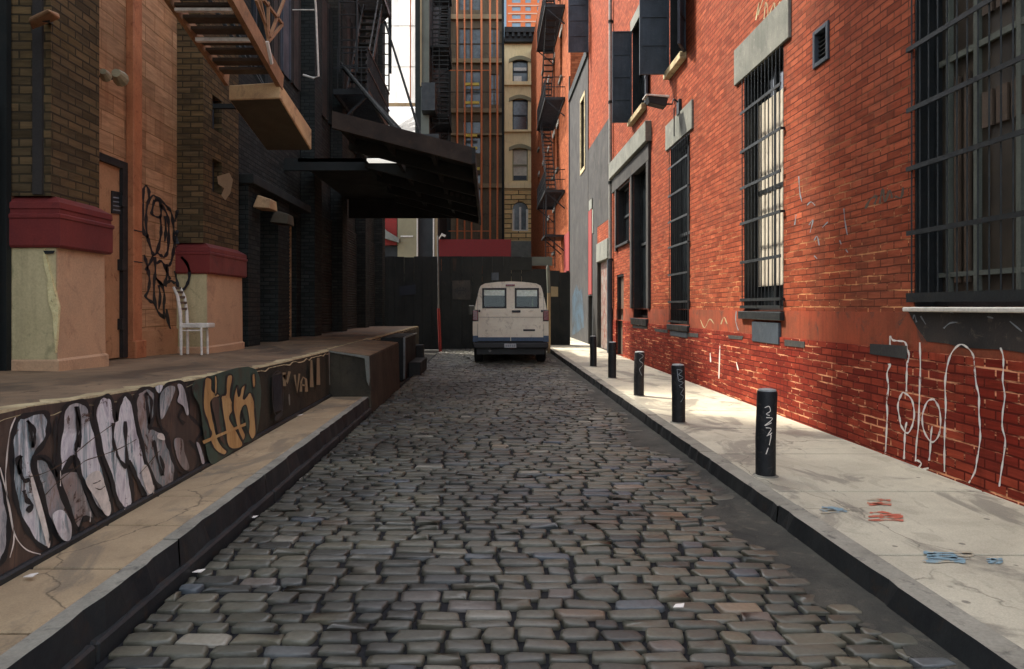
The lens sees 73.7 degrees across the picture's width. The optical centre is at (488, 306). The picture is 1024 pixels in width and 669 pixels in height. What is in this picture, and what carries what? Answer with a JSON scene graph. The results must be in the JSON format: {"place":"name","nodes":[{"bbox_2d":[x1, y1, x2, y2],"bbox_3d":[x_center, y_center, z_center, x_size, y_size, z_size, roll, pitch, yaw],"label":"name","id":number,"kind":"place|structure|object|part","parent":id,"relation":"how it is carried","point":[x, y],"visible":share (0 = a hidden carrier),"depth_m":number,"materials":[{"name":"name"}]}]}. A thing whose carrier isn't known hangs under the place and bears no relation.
{"place":"outdoors","nodes":[
{"label":"outdoors","id":0,"kind":"place"},
{"bbox_2d":[0,397,361,654],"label":"pavement","id":1,"kind":"structure","parent":0,"point":[59,582],"depth_m":3.77,"materials":[{"name":"beige concrete"}]},
{"bbox_2d":[24,573,37,576],"bbox_3d":[-2.143,1.254,3.194,0.056,0.015,0.029,0,0,11],"label":"paper scrap","id":2,"kind":"object","parent":1,"relation":"on","point":[32,575],"visible":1,"depth_m":3.19,"materials":[{"name":"white paper"}]},
{"bbox_2d":[178,449,317,565],"bbox_3d":[-2.030,1.425,5.150,0.480,0.250,9.100,0,0,0],"label":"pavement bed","id":3,"kind":"object","parent":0,"point":[178,539],"depth_m":3.95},
{"bbox_2d":[389,107,414,108],"label":"sky","id":4,"kind":"structure","parent":0,"point":[389,107],"materials":[{"name":"white"}]},
{"bbox_2d":[439,239,511,256],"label":"sidewalk shed","id":5,"kind":"structure","parent":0,"point":[475,247],"depth_m":30.00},
{"bbox_2d":[93,349,956,668],"bbox_3d":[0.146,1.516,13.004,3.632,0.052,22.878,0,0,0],"label":"road","id":6,"kind":"structure","parent":0,"point":[507,385],"depth_m":3.98,"materials":[{"name":"grey stone"}]},
{"bbox_2d":[0,397,368,668],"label":"kerb","id":7,"kind":"structure","parent":6,"relation":"on","point":[63,637],"depth_m":3.44,"materials":[{"name":"concrete"}]},
{"bbox_2d":[192,569,204,572],"bbox_3d":[-1.627,1.478,3.826,0.065,0.015,0.029,0,0,8],"label":"paper scrap","id":8,"kind":"object","parent":6,"relation":"on","point":[198,570],"visible":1,"depth_m":3.82,"materials":[{"name":"white paper"}]},
{"bbox_2d":[61,408,371,668],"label":"kerb step","id":9,"kind":"object","parent":6,"relation":"on","point":[101,647],"visible":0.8,"depth_m":3.75,"materials":[{"name":"concrete"}]},
{"bbox_2d":[437,236,441,351],"bbox_3d":[-1.670,-0.434,23.000,0.159,3.932,0.100,0,0,0],"label":"pole","id":10,"kind":"object","parent":6,"relation":"on","point":[439,329],"visible":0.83,"depth_m":22.98,"materials":[{"name":"red metal"}]},
{"bbox_2d":[469,281,548,360],"bbox_3d":[0.573,0.412,20.398,2.440,2.175,5.105,0,0,0],"label":"van","id":11,"kind":"object","parent":6,"relation":"on","point":[510,317],"visible":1,"depth_m":18.00,"materials":[{"name":"paint"}]},
{"bbox_3d":[0.139,0.470,17.999,0.852,0.860,0.042,0,0,0],"label":"rear door","id":12,"kind":"part","parent":11,"relation":"part of","materials":[{"name":"paint"}]},
{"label":"rear window","id":13,"kind":"part","parent":11,"relation":"part of","materials":[{"name":"grey glass"}]},
{"bbox_3d":[1.007,0.470,17.997,0.852,0.860,0.045,0,0,0],"label":"rear door","id":14,"kind":"part","parent":11,"relation":"part of","materials":[{"name":"paint"}]},
{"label":"rear window","id":15,"kind":"part","parent":11,"relation":"part of","materials":[{"name":"grey glass"}]},
{"bbox_2d":[673,603,683,607],"bbox_3d":[0.941,1.478,3.382,0.056,0.015,0.029,0,0,11],"label":"paper scrap","id":16,"kind":"object","parent":6,"relation":"on","point":[680,605],"visible":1,"depth_m":3.38,"materials":[{"name":"white paper"}]},
{"bbox_2d":[546,350,969,668],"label":"road gutter","id":17,"kind":"object","parent":6,"relation":"on","point":[743,518],"visible":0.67,"depth_m":4.24,"materials":[{"name":"concrete"}]},
{"bbox_2d":[546,265,550,352],"bbox_3d":[1.915,0.090,22.000,0.149,2.880,0.119,0,0,0],"label":"pole","id":18,"kind":"object","parent":17,"relation":"on","point":[548,298],"visible":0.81,"depth_m":21.95,"materials":[{"name":"metal"}]},
{"bbox_2d":[546,347,1023,668],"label":"kerb","id":19,"kind":"structure","parent":6,"relation":"on","point":[966,639],"depth_m":3.71,"materials":[{"name":"concrete"}]},
{"bbox_2d":[400,350,776,521],"bbox_3d":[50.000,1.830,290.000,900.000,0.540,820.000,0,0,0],"label":"ground","id":20,"kind":"structure","parent":0,"point":[429,354],"depth_m":22.35,"materials":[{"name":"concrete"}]},
{"bbox_2d":[0,0,310,370],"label":"brick pier building","id":21,"kind":"structure","parent":20,"relation":"on","point":[124,210],"depth_m":7.61,"materials":[{"name":"brick"}]},
{"bbox_2d":[29,9,59,28],"bbox_3d":[-3.571,-2.352,5.473,0.197,0.204,0.691,0,0,-38],"label":"wall lamp","id":22,"kind":"object","parent":21,"relation":"attached to","point":[44,17],"visible":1,"depth_m":5.37,"materials":[{"name":"metal"}]},
{"bbox_2d":[99,68,111,81],"bbox_3d":[-3.892,-2.304,6.850,0.306,0.110,0.148,0,0,32],"label":"floodlight","id":23,"kind":"object","parent":21,"relation":"attached to","point":[105,75],"visible":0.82,"depth_m":6.78,"materials":[{"name":"beige metal"}]},
{"bbox_2d":[99,152,127,358],"bbox_3d":[-4.067,-0.520,7.050,0.125,2.160,1.100,0,0,0],"label":"door","id":24,"kind":"structure","parent":21,"relation":"in","point":[113,172],"depth_m":7.43,"materials":[{"name":"paint"}]},
{"bbox_2d":[111,69,128,86],"bbox_3d":[-3.871,-2.370,7.113,0.336,0.159,0.200,0,0,41],"label":"floodlight","id":25,"kind":"object","parent":21,"relation":"attached to","point":[120,78],"visible":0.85,"depth_m":7.03,"materials":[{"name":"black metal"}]},
{"bbox_2d":[164,0,310,149],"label":"drop stair","id":26,"kind":"object","parent":21,"relation":"attached to","point":[271,115],"visible":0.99,"depth_m":8.21,"materials":[{"name":"brown metal"}]},
{"bbox_2d":[253,195,276,211],"bbox_3d":[-3.672,-1.716,10.881,0.485,0.349,0.395,0,0,0],"label":"wall lamp","id":27,"kind":"object","parent":21,"relation":"attached to","point":[261,203],"visible":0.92,"depth_m":10.72,"materials":[{"name":"metal"}]},
{"bbox_2d":[270,211,293,225],"bbox_3d":[-3.664,-1.591,11.774,0.501,0.361,0.396,0,0,0],"label":"wall lamp","id":28,"kind":"object","parent":21,"relation":"attached to","point":[281,218],"visible":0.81,"depth_m":11.61,"materials":[{"name":"metal"}]},
{"bbox_2d":[292,0,319,78],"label":"conduit","id":29,"kind":"object","parent":21,"relation":"attached to","point":[316,27],"visible":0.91,"depth_m":13.47,"materials":[{"name":"white metal"}]},
{"bbox_2d":[0,326,418,585],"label":"loading dock","id":30,"kind":"object","parent":20,"relation":"on","point":[84,453],"visible":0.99,"depth_m":4.65,"materials":[{"name":"concrete"}]},
{"bbox_2d":[172,286,214,354],"bbox_3d":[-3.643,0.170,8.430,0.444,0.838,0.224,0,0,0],"label":"chair","id":31,"kind":"object","parent":30,"relation":"on","point":[187,325],"visible":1,"depth_m":8.34,"materials":[{"name":"white"}]},
{"bbox_2d":[291,0,384,336],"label":"dark warehouse","id":32,"kind":"structure","parent":20,"relation":"on","point":[337,269],"depth_m":16.80,"materials":[{"name":"brick"}]},
{"bbox_2d":[333,0,391,157],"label":"fire escape","id":33,"kind":"object","parent":32,"relation":"attached to","point":[354,101],"visible":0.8,"depth_m":17.47,"materials":[{"name":"black metal"}]},
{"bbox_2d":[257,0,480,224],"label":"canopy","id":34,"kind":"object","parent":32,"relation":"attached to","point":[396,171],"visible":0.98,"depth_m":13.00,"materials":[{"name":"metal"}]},
{"bbox_2d":[385,0,414,131],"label":"sheeted tower","id":35,"kind":"structure","parent":20,"relation":"on","point":[403,26],"depth_m":47.98,"materials":[{"name":"white metal"}]},
{"bbox_2d":[381,333,426,380],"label":"dock steps","id":36,"kind":"structure","parent":20,"relation":"on","point":[412,360],"depth_m":15.00,"materials":[{"name":"grey concrete"}]},
{"bbox_2d":[385,134,439,256],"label":"shopfront","id":37,"kind":"object","parent":20,"relation":"on","point":[408,237],"visible":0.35,"depth_m":40.80,"materials":[{"name":"stone"}]},
{"bbox_2d":[415,0,446,238],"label":"grey green building","id":38,"kind":"structure","parent":20,"relation":"on","point":[423,39],"depth_m":42.51,"materials":[{"name":"metal"}]},
{"bbox_2d":[421,0,451,140],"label":"fire escape","id":39,"kind":"object","parent":38,"relation":"attached to","point":[441,59],"visible":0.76,"depth_m":42.57,"materials":[{"name":"metal"}]},
{"bbox_2d":[446,0,503,238],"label":"scaffolded building","id":40,"kind":"structure","parent":20,"relation":"on","point":[476,142],"depth_m":60.00,"materials":[{"name":"metal"}]},
{"bbox_2d":[459,29,479,57],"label":"window","id":41,"kind":"structure","parent":40,"relation":"in","point":[475,32],"depth_m":60.15,"materials":[{"name":"glass"}]},
{"bbox_2d":[459,0,479,9],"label":"window","id":42,"kind":"structure","parent":40,"relation":"in","point":[475,3],"depth_m":60.15,"materials":[{"name":"glass"}]},
{"bbox_2d":[463,72,479,106],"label":"window","id":43,"kind":"structure","parent":40,"relation":"in","point":[475,75],"depth_m":60.15,"materials":[{"name":"grey glass"}]},
{"bbox_2d":[463,122,479,152],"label":"window","id":44,"kind":"structure","parent":40,"relation":"in","point":[475,125],"depth_m":60.15,"materials":[{"name":"grey glass"}]},
{"bbox_2d":[491,29,498,56],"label":"window","id":45,"kind":"structure","parent":40,"relation":"in","point":[493,31],"depth_m":60.15,"materials":[{"name":"grey glass"}]},
{"bbox_2d":[491,74,498,104],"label":"window","id":46,"kind":"structure","parent":40,"relation":"in","point":[493,76],"depth_m":60.15,"materials":[{"name":"grey glass"}]},
{"bbox_2d":[447,0,503,238],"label":"scaffold","id":47,"kind":"object","parent":20,"relation":"on","point":[471,103],"visible":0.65,"depth_m":58.44,"materials":[{"name":"metal"}]},
{"bbox_2d":[385,256,569,349],"bbox_3d":[-0.513,-0.140,24.663,6.854,3.360,0.394,0,0,0],"label":"hoarding","id":48,"kind":"object","parent":20,"relation":"on","point":[411,293],"visible":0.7,"depth_m":24.50,"materials":[{"name":"grey paint"}]},
{"bbox_2d":[504,27,534,281],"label":"beige building","id":49,"kind":"structure","parent":20,"relation":"on","point":[518,41],"depth_m":60.00,"materials":[{"name":"stone"}]},
{"bbox_2d":[509,56,530,80],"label":"window","id":50,"kind":"structure","parent":49,"relation":"in","point":[519,66],"depth_m":60.09,"materials":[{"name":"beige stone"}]},
{"bbox_2d":[509,95,530,128],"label":"window","id":51,"kind":"structure","parent":49,"relation":"in","point":[519,110],"depth_m":60.20,"materials":[{"name":"grey glass"}]},
{"bbox_2d":[509,144,530,180],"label":"window","id":52,"kind":"structure","parent":49,"relation":"in","point":[519,159],"depth_m":60.18,"materials":[{"name":"stone"}]},
{"bbox_2d":[509,193,530,230],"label":"window","id":53,"kind":"structure","parent":49,"relation":"in","point":[520,206],"depth_m":60.17,"materials":[{"name":"grey glass"}]},
{"bbox_2d":[504,0,538,26],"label":"building","id":54,"kind":"structure","parent":20,"relation":"on","point":[520,13],"depth_m":280.00,"materials":[{"name":"brick"}]},
{"bbox_2d":[512,23,520,26],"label":"window","id":55,"kind":"structure","parent":54,"relation":"in","point":[513,24],"depth_m":280.39,"materials":[{"name":"blue glass"}]},
{"bbox_2d":[512,15,520,18],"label":"window","id":56,"kind":"structure","parent":54,"relation":"in","point":[513,16],"depth_m":280.39,"materials":[{"name":"blue glass"}]},
{"bbox_2d":[512,7,520,10],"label":"window","id":57,"kind":"structure","parent":54,"relation":"in","point":[513,8],"depth_m":280.39,"materials":[{"name":"blue glass"}]},
{"bbox_2d":[531,0,583,271],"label":"orange brick building","id":58,"kind":"structure","parent":20,"relation":"on","point":[566,64],"depth_m":37.96,"materials":[{"name":"brick"}]},
{"bbox_2d":[537,0,564,267],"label":"fire escape","id":59,"kind":"object","parent":58,"relation":"attached to","point":[548,28],"visible":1,"depth_m":35.13,"materials":[{"name":"black metal"}]},
{"bbox_2d":[555,119,558,173],"bbox_3d":[3.715,-8.600,36.700,0.230,2.700,1.200,0,0,0],"label":"window","id":60,"kind":"structure","parent":58,"relation":"in","point":[556,171],"depth_m":36.46,"materials":[{"name":"stone"}]},
{"bbox_2d":[558,24,561,84],"bbox_3d":[3.715,-12.900,35.000,0.230,2.700,1.200,0,0,0],"label":"window","id":61,"kind":"structure","parent":58,"relation":"in","point":[559,82],"depth_m":34.92,"materials":[{"name":"stone"}]},
{"bbox_2d":[551,337,1023,648],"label":"pavement","id":62,"kind":"structure","parent":0,"point":[959,545],"depth_m":4.86,"materials":[{"name":"grey concrete"}]},
{"bbox_2d":[568,52,588,343],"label":"grey stucco building","id":63,"kind":"structure","parent":62,"relation":"on","point":[578,97],"depth_m":27.67,"materials":[{"name":"grey paint"}]},
{"bbox_2d":[580,90,584,175],"bbox_3d":[3.670,-6.750,26.650,0.060,3.000,1.340,0,0,0],"label":"window","id":64,"kind":"structure","parent":63,"relation":"in","point":[583,96],"depth_m":27.18,"materials":[{"name":"beige"}]},
{"bbox_2d":[589,336,597,366],"bbox_3d":[2.400,1.026,15.691,0.210,0.728,0.210,0,0,0],"label":"bollard","id":65,"kind":"object","parent":62,"relation":"on","point":[593,352],"visible":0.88,"depth_m":15.62,"materials":[{"name":"metal"}]},
{"bbox_2d":[608,342,616,378],"bbox_3d":[2.368,1.029,13.126,0.210,0.721,0.210,0,0,0],"label":"bollard","id":66,"kind":"object","parent":62,"relation":"on","point":[612,347],"visible":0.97,"depth_m":13.06,"materials":[{"name":"metal"}]},
{"bbox_2d":[632,351,644,396],"bbox_3d":[2.309,1.036,10.516,0.210,0.707,0.210,0,0,0],"label":"bollard","id":67,"kind":"object","parent":62,"relation":"on","point":[639,358],"visible":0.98,"depth_m":10.45,"materials":[{"name":"metal"}]},
{"bbox_2d":[670,364,686,423],"bbox_3d":[2.247,1.033,8.090,0.210,0.714,0.210,0,0,0],"label":"bollard","id":68,"kind":"object","parent":62,"relation":"on","point":[678,390],"visible":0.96,"depth_m":8.03,"materials":[{"name":"metal"}]},
{"bbox_2d":[752,388,778,478],"bbox_3d":[2.248,1.026,5.547,0.210,0.728,0.210,0,0,0],"label":"bollard","id":69,"kind":"object","parent":62,"relation":"on","point":[765,436],"visible":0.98,"depth_m":5.48,"materials":[{"name":"metal"}]},
{"bbox_2d":[568,0,1023,505],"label":"red brick building","id":70,"kind":"structure","parent":62,"relation":"on","point":[818,214],"depth_m":7.42,"materials":[{"name":"brick"}]},
{"bbox_2d":[592,296,592,335],"bbox_3d":[3.840,0.485,24.725,0.080,1.770,1.050,0,0,0],"label":"door","id":71,"kind":"structure","parent":70,"relation":"in","point":[592,296],"depth_m":25.06,"materials":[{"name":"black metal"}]},
{"bbox_2d":[601,260,606,348],"bbox_3d":[3.840,-0.065,22.100,0.080,2.870,2.200,0,0,0],"label":"door","id":72,"kind":"structure","parent":70,"relation":"in","point":[603,264],"depth_m":22.45,"materials":[{"name":"paint"}]},
{"bbox_2d":[607,0,612,352],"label":"drainpipe","id":73,"kind":"object","parent":70,"relation":"attached to","point":[609,289],"visible":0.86,"depth_m":20.31,"materials":[{"name":"metal"}]},
{"bbox_2d":[618,274,623,354],"bbox_3d":[3.799,0.223,19.250,0.162,2.285,1.000,0,0,0],"label":"door","id":74,"kind":"structure","parent":70,"relation":"in","point":[620,277],"depth_m":19.69,"materials":[{"name":"brown metal"}]},
{"bbox_2d":[615,181,629,248],"bbox_3d":[3.790,-2.514,18.800,0.320,1.672,1.720,0,0,0],"label":"window","id":75,"kind":"structure","parent":70,"relation":"in","point":[623,193],"depth_m":19.53,"materials":[{"name":"black glass"}]},
{"bbox_2d":[627,20,645,126],"bbox_3d":[3.765,-5.880,16.865,0.370,2.440,1.630,0,0,0],"label":"window","id":76,"kind":"structure","parent":70,"relation":"in","point":[639,107],"depth_m":17.58,"materials":[{"name":"beige metal"}]},
{"bbox_2d":[631,168,647,325],"bbox_3d":[3.790,-1.489,16.650,0.320,3.862,1.720,0,0,0],"label":"window","id":77,"kind":"structure","parent":70,"relation":"in","point":[640,311],"depth_m":17.39,"materials":[{"name":"black glass"}]},
{"bbox_2d":[642,94,680,135],"bbox_3d":[3.350,-3.685,13.200,0.700,0.770,0.320,0,0,0],"label":"security floodlight","id":78,"kind":"object","parent":70,"relation":"attached to","point":[656,101],"visible":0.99,"depth_m":13.12,"materials":[{"name":"black metal"}]},
{"bbox_2d":[663,0,685,79],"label":"window","id":79,"kind":"structure","parent":70,"relation":"in","point":[677,57],"depth_m":13.93,"materials":[{"name":"beige metal"}]},
{"bbox_2d":[667,133,689,331],"bbox_3d":[3.790,-1.379,13.240,0.320,3.682,1.440,0,0,0],"label":"window","id":80,"kind":"structure","parent":70,"relation":"in","point":[680,153],"depth_m":13.83,"materials":[{"name":"black glass"}]},
{"bbox_2d":[738,46,784,320],"bbox_3d":[3.790,-1.564,9.240,0.320,3.472,1.440,0,0,0],"label":"window","id":81,"kind":"structure","parent":70,"relation":"in","point":[763,111],"depth_m":9.41,"materials":[{"name":"black metal"}]},
{"bbox_2d":[903,0,1023,312],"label":"window","id":82,"kind":"structure","parent":70,"relation":"in","point":[968,107],"depth_m":5.42,"materials":[{"name":"black metal"}]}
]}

